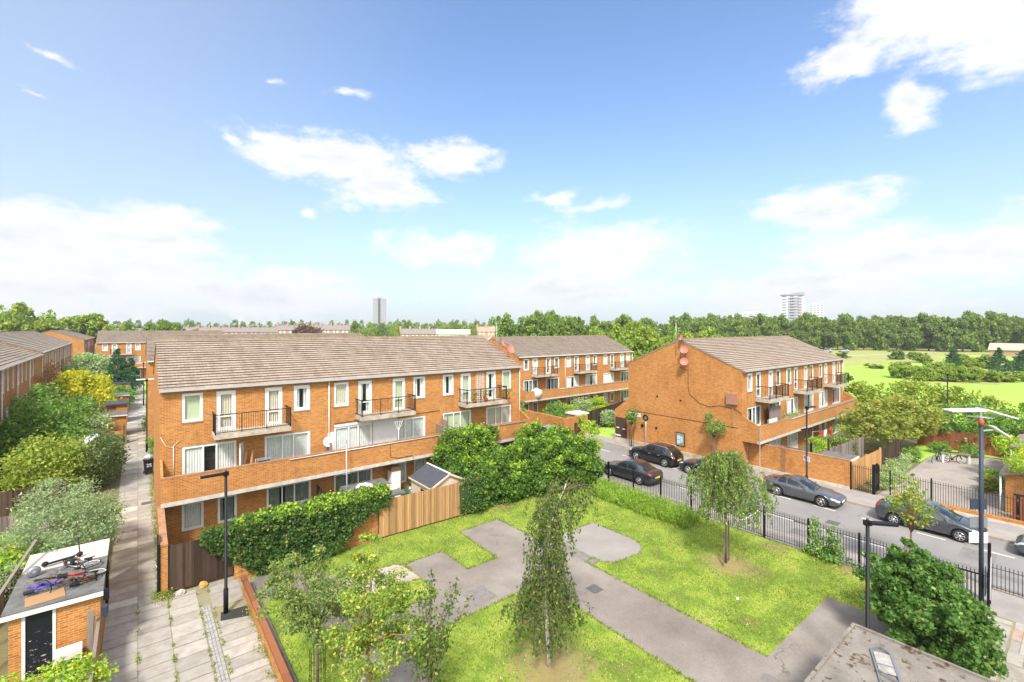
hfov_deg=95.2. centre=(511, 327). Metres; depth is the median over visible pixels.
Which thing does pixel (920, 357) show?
park shrub
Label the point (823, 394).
window
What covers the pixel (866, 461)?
wooden fence
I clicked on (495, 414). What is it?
window
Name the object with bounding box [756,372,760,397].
balcony door
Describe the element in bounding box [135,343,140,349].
window
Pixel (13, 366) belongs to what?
window
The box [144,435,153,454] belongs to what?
path shrub
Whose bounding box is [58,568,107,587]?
bicycle
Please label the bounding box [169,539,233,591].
wooden fence
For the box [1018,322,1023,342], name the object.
plane tree
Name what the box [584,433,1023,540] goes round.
footway
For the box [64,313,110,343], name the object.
park tree
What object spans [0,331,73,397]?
brick terrace
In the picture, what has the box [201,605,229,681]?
cobble strip
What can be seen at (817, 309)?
tower block
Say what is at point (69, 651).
white box
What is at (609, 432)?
side grass
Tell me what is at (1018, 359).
conifer tree
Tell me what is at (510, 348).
satellite dish
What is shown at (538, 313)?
plane tree
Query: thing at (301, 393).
window
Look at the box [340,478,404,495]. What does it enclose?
lean to
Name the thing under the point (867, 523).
street lamp
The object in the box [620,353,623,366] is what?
balcony door
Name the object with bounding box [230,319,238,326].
distant tree
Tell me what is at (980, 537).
solar street lamp
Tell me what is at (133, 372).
conifer tree
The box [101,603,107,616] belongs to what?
lock box
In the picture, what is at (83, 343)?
brick terrace
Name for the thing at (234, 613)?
tarmac patch
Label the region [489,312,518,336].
plane tree
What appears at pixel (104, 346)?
window
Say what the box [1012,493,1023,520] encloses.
timber shelter
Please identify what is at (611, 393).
window
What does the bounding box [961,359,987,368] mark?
park shrub
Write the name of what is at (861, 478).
railings
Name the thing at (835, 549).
wild shrub
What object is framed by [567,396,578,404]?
window
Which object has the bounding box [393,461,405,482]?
window
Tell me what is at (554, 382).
window
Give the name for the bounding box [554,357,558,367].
window
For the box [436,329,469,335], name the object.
flat building
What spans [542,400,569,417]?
garden shrub
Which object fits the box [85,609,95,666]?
timber plank
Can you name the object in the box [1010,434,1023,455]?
house
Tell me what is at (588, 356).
balcony door
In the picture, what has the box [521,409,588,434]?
garden wall
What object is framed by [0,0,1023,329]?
sky
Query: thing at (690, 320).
plane tree
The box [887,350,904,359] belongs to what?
park shrub
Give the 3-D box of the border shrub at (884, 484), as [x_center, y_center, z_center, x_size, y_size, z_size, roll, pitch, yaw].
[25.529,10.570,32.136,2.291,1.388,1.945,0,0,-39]
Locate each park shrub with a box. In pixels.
[835,351,850,357]
[863,363,884,368]
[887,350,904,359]
[887,361,913,377]
[904,362,919,371]
[905,351,933,362]
[910,362,941,381]
[925,361,945,370]
[935,363,969,381]
[947,353,973,365]
[960,367,985,382]
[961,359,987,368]
[973,355,1002,368]
[981,369,1003,381]
[999,371,1023,382]
[1001,356,1022,370]
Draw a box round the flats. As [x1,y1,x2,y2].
[733,312,769,318]
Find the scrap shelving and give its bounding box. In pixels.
[870,645,901,681]
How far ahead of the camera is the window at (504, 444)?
36.64 m
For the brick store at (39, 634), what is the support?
on the ground at (870, 445)
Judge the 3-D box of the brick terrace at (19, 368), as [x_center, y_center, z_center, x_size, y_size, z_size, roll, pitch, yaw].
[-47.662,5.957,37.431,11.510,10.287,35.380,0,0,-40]
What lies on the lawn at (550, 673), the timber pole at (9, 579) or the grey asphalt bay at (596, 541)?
the grey asphalt bay at (596, 541)
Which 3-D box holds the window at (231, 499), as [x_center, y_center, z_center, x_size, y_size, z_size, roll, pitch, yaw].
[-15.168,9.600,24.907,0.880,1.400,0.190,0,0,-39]
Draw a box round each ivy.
[197,482,394,575]
[457,470,487,515]
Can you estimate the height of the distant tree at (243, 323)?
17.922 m
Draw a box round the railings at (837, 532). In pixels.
[607,461,989,609]
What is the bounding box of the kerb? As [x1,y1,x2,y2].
[596,439,1023,597]
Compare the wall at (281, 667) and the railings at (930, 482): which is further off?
the railings at (930, 482)
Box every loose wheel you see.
[26,566,40,577]
[64,558,74,566]
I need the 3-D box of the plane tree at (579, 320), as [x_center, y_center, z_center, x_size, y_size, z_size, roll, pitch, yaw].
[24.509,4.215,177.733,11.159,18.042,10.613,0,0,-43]
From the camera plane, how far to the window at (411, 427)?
31.58 m
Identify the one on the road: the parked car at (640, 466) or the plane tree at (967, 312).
the parked car at (640, 466)
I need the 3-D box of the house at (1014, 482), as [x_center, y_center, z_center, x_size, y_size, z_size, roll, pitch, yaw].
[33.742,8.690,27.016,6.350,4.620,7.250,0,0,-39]
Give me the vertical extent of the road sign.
3.050 m
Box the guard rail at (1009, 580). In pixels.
[992,563,1022,596]
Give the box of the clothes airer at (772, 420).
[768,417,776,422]
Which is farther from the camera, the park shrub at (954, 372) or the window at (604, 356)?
the park shrub at (954, 372)
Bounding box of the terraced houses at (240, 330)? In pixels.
[182,325,276,333]
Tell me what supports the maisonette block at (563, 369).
on the ground at (870, 445)
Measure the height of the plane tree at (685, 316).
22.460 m
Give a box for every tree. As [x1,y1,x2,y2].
[0,302,76,334]
[0,304,26,329]
[0,409,52,481]
[0,429,97,491]
[0,474,129,599]
[4,382,99,454]
[48,368,121,408]
[60,350,118,385]
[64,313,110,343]
[102,322,138,330]
[102,348,136,390]
[112,321,120,327]
[116,321,134,330]
[117,357,144,389]
[123,318,135,327]
[136,320,141,327]
[139,323,171,330]
[157,318,185,330]
[181,318,195,326]
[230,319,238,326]
[240,321,246,326]
[247,321,255,326]
[252,545,368,681]
[320,532,436,681]
[349,320,358,332]
[357,324,368,335]
[358,320,363,329]
[367,322,377,335]
[376,323,385,335]
[385,322,394,335]
[394,322,402,335]
[398,568,473,681]
[403,320,411,328]
[421,323,427,328]
[429,422,500,471]
[436,321,444,328]
[444,324,451,328]
[447,319,453,328]
[452,320,460,328]
[461,321,468,334]
[468,324,476,334]
[471,318,479,332]
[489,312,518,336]
[496,477,599,666]
[514,315,539,335]
[520,401,528,414]
[528,310,542,334]
[537,310,565,335]
[560,317,583,335]
[565,315,584,324]
[579,314,599,335]
[589,326,605,334]
[595,321,619,337]
[607,323,639,359]
[612,313,635,331]
[619,320,646,340]
[624,407,637,446]
[631,326,665,356]
[639,317,662,339]
[658,315,683,337]
[659,326,693,344]
[677,449,778,566]
[678,312,692,329]
[680,319,706,337]
[683,317,700,333]
[687,327,719,337]
[703,316,729,337]
[704,412,727,454]
[706,313,721,325]
[716,318,731,329]
[721,313,747,334]
[723,319,743,336]
[744,318,764,336]
[750,313,774,335]
[768,317,784,335]
[770,313,792,335]
[784,318,811,342]
[796,311,821,347]
[816,316,831,348]
[823,313,856,349]
[835,392,949,443]
[840,319,863,349]
[856,315,875,349]
[867,320,894,350]
[869,315,888,345]
[883,473,939,550]
[885,315,899,348]
[885,315,911,349]
[896,316,928,350]
[914,312,936,350]
[925,316,962,351]
[932,399,1023,445]
[943,347,962,366]
[949,315,977,351]
[961,310,983,318]
[966,315,991,351]
[982,310,1018,346]
[984,347,1016,371]
[999,443,1023,473]
[1008,317,1023,342]
[1010,349,1023,373]
[1017,402,1023,413]
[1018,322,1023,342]
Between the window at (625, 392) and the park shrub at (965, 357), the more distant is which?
the park shrub at (965, 357)
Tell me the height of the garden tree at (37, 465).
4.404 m
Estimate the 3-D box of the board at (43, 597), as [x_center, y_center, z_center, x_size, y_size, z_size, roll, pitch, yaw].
[-15.121,8.734,15.154,0.700,0.020,0.920,0,0,43]
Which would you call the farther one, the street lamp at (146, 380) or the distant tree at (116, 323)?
the distant tree at (116, 323)
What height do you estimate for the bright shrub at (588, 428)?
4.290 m
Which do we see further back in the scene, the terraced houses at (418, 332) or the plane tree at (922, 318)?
the terraced houses at (418, 332)
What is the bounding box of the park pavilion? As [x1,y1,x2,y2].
[988,343,1023,355]
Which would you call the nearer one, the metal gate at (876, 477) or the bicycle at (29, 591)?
the bicycle at (29, 591)
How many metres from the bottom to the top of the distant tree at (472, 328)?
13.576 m
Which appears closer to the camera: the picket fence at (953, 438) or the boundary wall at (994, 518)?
the boundary wall at (994, 518)
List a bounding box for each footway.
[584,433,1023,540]
[597,477,1023,624]
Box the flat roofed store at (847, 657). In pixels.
[804,622,996,681]
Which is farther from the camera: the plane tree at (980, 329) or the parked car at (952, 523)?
the plane tree at (980, 329)
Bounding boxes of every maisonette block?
[96,330,223,378]
[146,333,362,444]
[153,335,530,596]
[488,335,633,412]
[615,335,856,472]
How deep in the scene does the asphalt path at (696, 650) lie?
17.44 m
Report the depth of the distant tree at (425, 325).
315.10 m
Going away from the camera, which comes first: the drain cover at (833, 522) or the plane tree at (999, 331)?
the drain cover at (833, 522)
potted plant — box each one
[469,388,477,401]
[482,387,489,401]
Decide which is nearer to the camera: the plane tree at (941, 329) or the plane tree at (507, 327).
the plane tree at (507, 327)
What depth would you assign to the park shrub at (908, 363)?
106.05 m
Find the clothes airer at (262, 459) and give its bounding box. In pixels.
[255,457,271,462]
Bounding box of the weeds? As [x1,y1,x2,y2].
[134,473,277,681]
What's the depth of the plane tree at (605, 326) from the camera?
146.45 m
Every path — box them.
[248,543,951,681]
[847,349,986,355]
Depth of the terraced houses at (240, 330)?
286.43 m
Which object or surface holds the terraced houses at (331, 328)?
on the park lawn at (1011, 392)
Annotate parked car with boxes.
[602,458,662,484]
[629,441,683,466]
[679,455,742,478]
[763,474,846,506]
[875,497,987,542]
[1014,534,1023,553]
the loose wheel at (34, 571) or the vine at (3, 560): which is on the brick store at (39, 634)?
the loose wheel at (34, 571)
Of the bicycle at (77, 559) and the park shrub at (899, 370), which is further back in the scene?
the park shrub at (899, 370)
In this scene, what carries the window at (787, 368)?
in the maisonette block at (733, 384)
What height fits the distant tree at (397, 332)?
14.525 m
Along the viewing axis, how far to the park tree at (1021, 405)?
47.55 m
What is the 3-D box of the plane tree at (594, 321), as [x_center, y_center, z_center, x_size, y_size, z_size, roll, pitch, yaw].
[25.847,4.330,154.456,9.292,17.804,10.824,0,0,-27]
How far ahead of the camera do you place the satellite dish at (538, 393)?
57.48 m
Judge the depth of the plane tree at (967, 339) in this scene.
209.66 m
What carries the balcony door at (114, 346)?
in the maisonette block at (129, 344)
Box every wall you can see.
[88,537,108,681]
[234,512,459,579]
[241,574,297,681]
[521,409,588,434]
[612,436,758,472]
[748,443,850,489]
[893,493,1023,527]
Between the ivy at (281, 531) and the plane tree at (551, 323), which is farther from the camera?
the plane tree at (551, 323)
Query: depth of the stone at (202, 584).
19.78 m
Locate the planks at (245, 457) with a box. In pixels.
[243,450,253,464]
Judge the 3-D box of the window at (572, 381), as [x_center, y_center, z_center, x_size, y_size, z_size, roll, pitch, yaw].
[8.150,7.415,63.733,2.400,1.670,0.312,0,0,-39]
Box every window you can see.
[7,368,8,390]
[12,366,13,387]
[102,344,107,350]
[126,356,140,361]
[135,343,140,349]
[182,393,202,422]
[182,440,235,473]
[182,500,203,531]
[218,494,236,523]
[265,431,309,459]
[267,480,310,509]
[294,385,309,410]
[334,382,348,406]
[334,423,371,449]
[334,468,371,494]
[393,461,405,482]
[397,416,424,439]
[413,376,424,397]
[414,457,425,472]
[443,374,452,395]
[443,409,470,429]
[486,404,510,424]
[498,441,510,447]
[502,370,510,388]
[524,359,528,370]
[524,379,537,391]
[524,403,528,409]
[533,402,537,411]
[546,377,558,389]
[546,399,558,410]
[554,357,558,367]
[567,356,570,366]
[567,375,578,386]
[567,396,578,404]
[586,374,596,384]
[593,355,596,364]
[603,354,606,364]
[603,372,613,382]
[603,392,607,401]
[610,392,613,401]
[620,371,627,380]
[620,390,627,400]
[626,353,629,361]
[748,373,751,391]
[748,405,760,425]
[769,401,779,407]
[769,438,780,444]
[776,369,779,385]
[787,368,790,384]
[787,396,797,414]
[787,432,797,447]
[804,394,812,411]
[810,426,813,437]
[819,390,826,407]
[833,387,839,403]
[833,417,839,433]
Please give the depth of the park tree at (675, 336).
90.48 m
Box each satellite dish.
[323,436,333,446]
[499,338,506,350]
[506,343,513,352]
[531,388,541,398]
[680,346,688,352]
[680,358,687,364]
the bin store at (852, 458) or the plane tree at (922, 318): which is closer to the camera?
the bin store at (852, 458)
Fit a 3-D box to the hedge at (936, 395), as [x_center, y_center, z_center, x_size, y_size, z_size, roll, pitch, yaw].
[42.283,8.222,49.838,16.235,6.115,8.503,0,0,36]
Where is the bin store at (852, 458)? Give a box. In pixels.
[818,450,858,461]
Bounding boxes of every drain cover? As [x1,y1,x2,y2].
[586,584,603,593]
[825,520,839,525]
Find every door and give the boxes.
[25,610,51,679]
[107,407,115,411]
[112,344,116,353]
[126,343,130,352]
[216,390,235,430]
[239,441,243,464]
[265,387,281,424]
[358,380,371,413]
[393,378,404,409]
[461,373,470,401]
[486,371,495,398]
[533,358,537,374]
[546,357,550,373]
[574,356,578,370]
[586,355,589,369]
[610,354,613,367]
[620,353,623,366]
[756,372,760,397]
[769,370,772,394]
[794,367,797,389]
[804,366,806,387]
[824,363,826,382]
[833,362,834,381]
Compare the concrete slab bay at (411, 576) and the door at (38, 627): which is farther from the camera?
the concrete slab bay at (411, 576)
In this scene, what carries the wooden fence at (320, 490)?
on the ground at (870, 445)
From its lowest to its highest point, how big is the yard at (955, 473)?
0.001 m
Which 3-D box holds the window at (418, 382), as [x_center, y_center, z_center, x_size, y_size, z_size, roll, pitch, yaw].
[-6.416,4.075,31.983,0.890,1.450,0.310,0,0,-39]
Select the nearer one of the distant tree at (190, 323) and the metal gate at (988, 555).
the metal gate at (988, 555)
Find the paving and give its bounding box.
[99,384,1023,681]
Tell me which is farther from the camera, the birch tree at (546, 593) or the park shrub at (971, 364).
the park shrub at (971, 364)
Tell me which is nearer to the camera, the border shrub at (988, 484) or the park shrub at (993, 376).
the border shrub at (988, 484)
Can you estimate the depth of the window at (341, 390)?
28.66 m
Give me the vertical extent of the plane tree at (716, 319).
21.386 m
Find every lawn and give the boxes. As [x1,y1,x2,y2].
[248,483,970,681]
[842,354,1023,435]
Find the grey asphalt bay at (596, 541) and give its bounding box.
[562,523,642,561]
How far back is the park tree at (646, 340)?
83.65 m
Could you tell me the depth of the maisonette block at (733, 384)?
40.67 m
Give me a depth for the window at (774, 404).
39.98 m
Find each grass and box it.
[587,426,614,437]
[814,346,1020,384]
[903,445,1005,461]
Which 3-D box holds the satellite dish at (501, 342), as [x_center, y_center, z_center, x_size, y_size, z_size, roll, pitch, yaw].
[-0.824,1.570,39.173,0.621,1.420,0.614,0,0,-32]
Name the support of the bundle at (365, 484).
on the lean to
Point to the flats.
(750, 314)
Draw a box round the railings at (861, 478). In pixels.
[850,461,872,493]
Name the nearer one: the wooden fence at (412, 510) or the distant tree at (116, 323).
the wooden fence at (412, 510)
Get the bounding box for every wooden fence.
[0,482,65,516]
[0,508,60,539]
[0,569,23,615]
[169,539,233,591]
[317,483,325,495]
[379,477,478,536]
[588,400,625,426]
[773,443,812,452]
[823,436,863,459]
[851,448,880,489]
[881,439,900,471]
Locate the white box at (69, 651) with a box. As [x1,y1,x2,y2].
[55,641,81,681]
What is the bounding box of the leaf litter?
[19,562,98,597]
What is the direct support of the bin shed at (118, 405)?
on the ground at (870, 445)
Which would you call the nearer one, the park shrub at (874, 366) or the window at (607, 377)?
the window at (607, 377)
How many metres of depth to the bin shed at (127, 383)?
74.60 m
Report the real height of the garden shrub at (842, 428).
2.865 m
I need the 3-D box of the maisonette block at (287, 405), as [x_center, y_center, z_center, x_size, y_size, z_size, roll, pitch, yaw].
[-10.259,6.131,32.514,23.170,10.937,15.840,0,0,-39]
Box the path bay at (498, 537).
[461,520,537,557]
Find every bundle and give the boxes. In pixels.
[356,483,372,487]
[387,484,398,489]
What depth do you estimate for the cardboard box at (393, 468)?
29.89 m
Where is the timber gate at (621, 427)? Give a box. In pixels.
[615,416,626,438]
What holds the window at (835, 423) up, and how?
in the maisonette block at (733, 384)
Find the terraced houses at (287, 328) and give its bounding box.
[277,323,322,332]
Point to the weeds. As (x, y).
(163, 596)
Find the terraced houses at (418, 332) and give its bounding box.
[399,326,437,335]
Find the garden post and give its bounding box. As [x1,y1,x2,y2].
[827,439,829,450]
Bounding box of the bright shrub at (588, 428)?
[577,413,604,456]
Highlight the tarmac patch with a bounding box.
[221,605,249,620]
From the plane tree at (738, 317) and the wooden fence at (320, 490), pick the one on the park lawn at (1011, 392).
the plane tree at (738, 317)
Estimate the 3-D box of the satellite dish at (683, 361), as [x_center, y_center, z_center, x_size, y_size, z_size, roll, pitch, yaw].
[14.464,2.888,39.344,0.529,0.690,0.523,0,0,-28]
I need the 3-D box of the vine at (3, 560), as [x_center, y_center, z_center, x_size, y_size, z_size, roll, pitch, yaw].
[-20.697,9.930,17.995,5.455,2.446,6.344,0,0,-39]
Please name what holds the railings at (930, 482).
on the boundary wall at (994, 518)
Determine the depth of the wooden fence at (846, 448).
37.66 m
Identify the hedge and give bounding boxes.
[448,418,605,513]
[589,477,704,527]
[843,379,1022,433]
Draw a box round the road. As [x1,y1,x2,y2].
[581,437,1023,595]
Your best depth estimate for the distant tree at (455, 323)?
287.00 m
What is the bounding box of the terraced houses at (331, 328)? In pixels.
[311,323,352,332]
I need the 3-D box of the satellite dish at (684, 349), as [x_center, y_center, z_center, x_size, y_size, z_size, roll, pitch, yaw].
[14.503,2.022,39.351,0.523,0.957,0.529,0,0,-9]
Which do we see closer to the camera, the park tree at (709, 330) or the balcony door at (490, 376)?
the balcony door at (490, 376)
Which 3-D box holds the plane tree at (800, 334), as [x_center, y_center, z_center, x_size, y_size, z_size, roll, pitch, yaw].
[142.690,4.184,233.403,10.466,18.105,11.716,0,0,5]
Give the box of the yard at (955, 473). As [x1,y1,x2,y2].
[878,456,1011,517]
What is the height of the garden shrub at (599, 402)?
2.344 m
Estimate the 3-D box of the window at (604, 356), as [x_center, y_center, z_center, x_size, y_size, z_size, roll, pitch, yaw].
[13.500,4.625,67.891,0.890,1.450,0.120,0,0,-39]
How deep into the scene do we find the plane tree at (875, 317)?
247.59 m
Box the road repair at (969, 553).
[663,478,1023,584]
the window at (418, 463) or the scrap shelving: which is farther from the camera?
the window at (418, 463)
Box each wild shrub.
[0,651,118,681]
[802,515,830,558]
[818,525,852,565]
[850,537,1009,678]
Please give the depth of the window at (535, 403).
59.61 m
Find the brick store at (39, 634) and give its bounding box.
[0,538,109,681]
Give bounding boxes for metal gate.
[106,551,108,602]
[155,534,159,597]
[574,423,580,434]
[872,463,879,494]
[955,566,985,602]
[987,542,990,603]
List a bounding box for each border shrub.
[867,471,900,489]
[871,464,907,483]
[884,457,911,473]
[894,452,914,466]
[901,448,922,462]
[926,441,951,452]
[958,443,986,457]
[976,467,1004,484]
[976,473,1004,493]
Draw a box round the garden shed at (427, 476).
[408,462,466,492]
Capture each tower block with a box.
[234,319,247,326]
[373,297,385,326]
[780,292,803,321]
[809,303,823,317]
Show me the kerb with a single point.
(989, 536)
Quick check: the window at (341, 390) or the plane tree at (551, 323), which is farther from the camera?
the plane tree at (551, 323)
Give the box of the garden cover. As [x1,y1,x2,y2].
[77,434,97,449]
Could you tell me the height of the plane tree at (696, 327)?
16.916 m
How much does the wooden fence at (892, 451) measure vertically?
1.880 m
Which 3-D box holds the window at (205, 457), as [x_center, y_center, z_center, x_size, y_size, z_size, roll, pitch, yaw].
[-15.814,6.865,24.466,2.400,1.670,0.312,0,0,-39]
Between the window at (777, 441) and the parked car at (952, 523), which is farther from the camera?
the window at (777, 441)
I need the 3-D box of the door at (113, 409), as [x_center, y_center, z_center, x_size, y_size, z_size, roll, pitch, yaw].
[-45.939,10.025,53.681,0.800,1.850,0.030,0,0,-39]
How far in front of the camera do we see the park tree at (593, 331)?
91.21 m
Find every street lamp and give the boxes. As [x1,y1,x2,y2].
[136,378,153,451]
[143,362,145,405]
[200,470,228,613]
[801,405,815,477]
[863,518,898,628]
[942,407,1018,608]
[946,374,948,415]
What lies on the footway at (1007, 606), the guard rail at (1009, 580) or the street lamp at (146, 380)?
the guard rail at (1009, 580)
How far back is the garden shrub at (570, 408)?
56.72 m
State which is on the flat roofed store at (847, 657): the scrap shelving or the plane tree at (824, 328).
the scrap shelving
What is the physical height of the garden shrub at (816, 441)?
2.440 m
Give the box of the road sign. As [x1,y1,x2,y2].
[643,414,647,444]
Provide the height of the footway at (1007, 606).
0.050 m
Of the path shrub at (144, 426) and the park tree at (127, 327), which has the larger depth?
the park tree at (127, 327)
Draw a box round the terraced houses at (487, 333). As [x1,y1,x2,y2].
[476,324,494,339]
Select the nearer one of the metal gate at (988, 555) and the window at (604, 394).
the metal gate at (988, 555)
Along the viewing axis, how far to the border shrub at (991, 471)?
32.95 m
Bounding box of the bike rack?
[940,452,971,464]
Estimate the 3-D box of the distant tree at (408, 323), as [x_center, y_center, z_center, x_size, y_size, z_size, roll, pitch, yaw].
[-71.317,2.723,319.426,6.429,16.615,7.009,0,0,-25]
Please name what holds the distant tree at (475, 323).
on the ground at (870, 445)
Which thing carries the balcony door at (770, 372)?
in the maisonette block at (733, 384)
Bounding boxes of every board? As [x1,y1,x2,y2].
[25,587,65,607]
[676,432,684,446]
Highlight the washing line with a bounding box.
[812,428,830,447]
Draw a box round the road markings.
[601,449,1014,558]
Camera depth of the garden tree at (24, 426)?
33.48 m
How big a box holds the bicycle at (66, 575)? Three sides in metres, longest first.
1.628 x 0.983 x 0.564 m
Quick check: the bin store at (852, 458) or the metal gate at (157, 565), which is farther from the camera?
the bin store at (852, 458)
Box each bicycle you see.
[23,578,65,595]
[33,564,97,581]
[58,554,100,571]
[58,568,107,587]
[63,555,94,565]
[931,449,941,462]
[939,449,966,463]
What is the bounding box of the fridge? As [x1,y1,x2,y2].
[388,471,400,497]
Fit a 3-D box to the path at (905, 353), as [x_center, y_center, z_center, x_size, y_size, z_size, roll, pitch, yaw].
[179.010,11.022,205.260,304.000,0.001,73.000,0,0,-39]
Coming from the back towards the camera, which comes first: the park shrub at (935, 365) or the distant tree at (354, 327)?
the distant tree at (354, 327)
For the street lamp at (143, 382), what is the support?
on the paving
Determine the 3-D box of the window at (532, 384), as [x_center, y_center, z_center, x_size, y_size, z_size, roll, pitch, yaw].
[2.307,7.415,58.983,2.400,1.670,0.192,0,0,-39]
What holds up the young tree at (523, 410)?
on the ground at (870, 445)
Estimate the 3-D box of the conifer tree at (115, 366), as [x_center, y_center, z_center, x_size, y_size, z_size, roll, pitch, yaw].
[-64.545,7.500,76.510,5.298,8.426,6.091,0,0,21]
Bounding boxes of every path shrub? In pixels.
[138,413,145,433]
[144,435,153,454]
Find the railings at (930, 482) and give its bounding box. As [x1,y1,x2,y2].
[889,470,1022,520]
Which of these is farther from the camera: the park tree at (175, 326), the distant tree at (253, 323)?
the distant tree at (253, 323)
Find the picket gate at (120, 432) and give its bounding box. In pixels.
[101,430,123,444]
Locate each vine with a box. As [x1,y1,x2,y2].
[0,533,65,573]
[30,359,64,399]
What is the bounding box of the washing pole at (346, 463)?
[343,436,349,488]
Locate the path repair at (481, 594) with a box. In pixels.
[461,539,780,681]
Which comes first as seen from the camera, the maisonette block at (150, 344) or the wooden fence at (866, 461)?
the wooden fence at (866, 461)
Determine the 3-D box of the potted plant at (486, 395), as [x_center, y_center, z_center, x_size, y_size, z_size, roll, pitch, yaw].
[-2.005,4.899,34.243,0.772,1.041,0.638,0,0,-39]
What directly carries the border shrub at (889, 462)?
on the ground at (870, 445)
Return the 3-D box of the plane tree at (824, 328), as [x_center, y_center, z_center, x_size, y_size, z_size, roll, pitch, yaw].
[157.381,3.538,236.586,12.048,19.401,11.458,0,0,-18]
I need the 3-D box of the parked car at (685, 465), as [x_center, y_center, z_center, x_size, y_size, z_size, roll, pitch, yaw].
[14.751,10.275,34.712,2.109,1.470,4.452,0,0,-39]
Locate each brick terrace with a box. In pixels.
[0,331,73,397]
[0,343,43,470]
[42,330,95,364]
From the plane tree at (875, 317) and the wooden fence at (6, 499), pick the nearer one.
the wooden fence at (6, 499)
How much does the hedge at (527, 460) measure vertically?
5.265 m
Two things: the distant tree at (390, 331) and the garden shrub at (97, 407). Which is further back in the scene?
the distant tree at (390, 331)
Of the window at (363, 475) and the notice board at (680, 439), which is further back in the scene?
the notice board at (680, 439)
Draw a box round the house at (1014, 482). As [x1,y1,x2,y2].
[999,455,1023,513]
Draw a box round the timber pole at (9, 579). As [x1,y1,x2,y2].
[0,539,37,595]
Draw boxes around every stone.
[174,589,184,595]
[198,581,207,588]
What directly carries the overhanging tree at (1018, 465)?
on the ground at (870, 445)
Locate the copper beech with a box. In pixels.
[291,322,324,332]
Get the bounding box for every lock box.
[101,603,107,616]
[103,588,108,600]
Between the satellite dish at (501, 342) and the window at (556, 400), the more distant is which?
the window at (556, 400)
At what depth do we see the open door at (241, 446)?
24.77 m
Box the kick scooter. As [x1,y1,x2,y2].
[41,536,82,566]
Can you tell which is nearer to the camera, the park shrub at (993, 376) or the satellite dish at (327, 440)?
the satellite dish at (327, 440)
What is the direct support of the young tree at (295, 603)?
on the lawn at (550, 673)
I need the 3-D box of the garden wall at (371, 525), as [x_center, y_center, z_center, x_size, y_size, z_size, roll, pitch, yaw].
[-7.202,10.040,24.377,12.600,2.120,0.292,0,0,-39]
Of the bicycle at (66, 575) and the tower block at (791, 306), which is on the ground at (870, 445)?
the tower block at (791, 306)
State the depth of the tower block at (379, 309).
769.44 m
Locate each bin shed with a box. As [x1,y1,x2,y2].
[99,410,127,436]
[103,400,128,422]
[109,392,129,410]
[113,381,130,386]
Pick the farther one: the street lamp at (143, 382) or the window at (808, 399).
the street lamp at (143, 382)
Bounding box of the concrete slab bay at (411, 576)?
[323,564,419,605]
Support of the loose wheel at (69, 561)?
on the brick store at (39, 634)
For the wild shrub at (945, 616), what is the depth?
15.28 m
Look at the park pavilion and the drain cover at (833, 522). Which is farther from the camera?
the park pavilion
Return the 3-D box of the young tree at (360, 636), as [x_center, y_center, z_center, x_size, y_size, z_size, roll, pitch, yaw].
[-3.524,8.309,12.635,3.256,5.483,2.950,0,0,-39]
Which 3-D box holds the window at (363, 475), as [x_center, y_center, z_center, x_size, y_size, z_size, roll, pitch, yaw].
[-9.896,9.875,29.122,2.400,1.950,0.192,0,0,-39]
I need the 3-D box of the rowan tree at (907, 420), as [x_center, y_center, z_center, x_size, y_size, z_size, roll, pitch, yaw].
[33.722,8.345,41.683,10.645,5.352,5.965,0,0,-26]
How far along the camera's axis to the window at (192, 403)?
23.95 m
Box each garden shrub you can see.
[47,394,111,429]
[61,407,115,436]
[66,430,132,486]
[110,384,139,404]
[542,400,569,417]
[562,403,576,413]
[570,395,593,411]
[587,395,608,409]
[600,409,614,426]
[805,436,833,452]
[813,434,845,451]
[829,424,857,443]
[829,429,860,456]
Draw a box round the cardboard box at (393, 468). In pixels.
[388,464,399,471]
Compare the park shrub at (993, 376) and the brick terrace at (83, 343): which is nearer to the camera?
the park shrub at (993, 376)
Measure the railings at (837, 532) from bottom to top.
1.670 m
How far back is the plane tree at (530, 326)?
149.79 m
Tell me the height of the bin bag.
0.374 m
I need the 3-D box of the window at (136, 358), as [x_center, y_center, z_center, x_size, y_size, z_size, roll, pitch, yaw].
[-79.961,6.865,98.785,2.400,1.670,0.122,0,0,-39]
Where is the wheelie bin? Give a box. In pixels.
[143,458,153,473]
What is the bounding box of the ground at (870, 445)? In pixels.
[0,335,1009,681]
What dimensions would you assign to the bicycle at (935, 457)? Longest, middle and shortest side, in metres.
1.744 x 1.054 x 0.604 m
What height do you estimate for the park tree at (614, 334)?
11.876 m
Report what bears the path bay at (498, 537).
on the lawn at (550, 673)
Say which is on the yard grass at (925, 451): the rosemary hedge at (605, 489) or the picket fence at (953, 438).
the picket fence at (953, 438)
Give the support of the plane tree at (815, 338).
on the park lawn at (1011, 392)
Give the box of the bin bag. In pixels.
[144,454,152,459]
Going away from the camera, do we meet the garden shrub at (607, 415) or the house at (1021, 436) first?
the house at (1021, 436)
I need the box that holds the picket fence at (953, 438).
[917,429,1014,457]

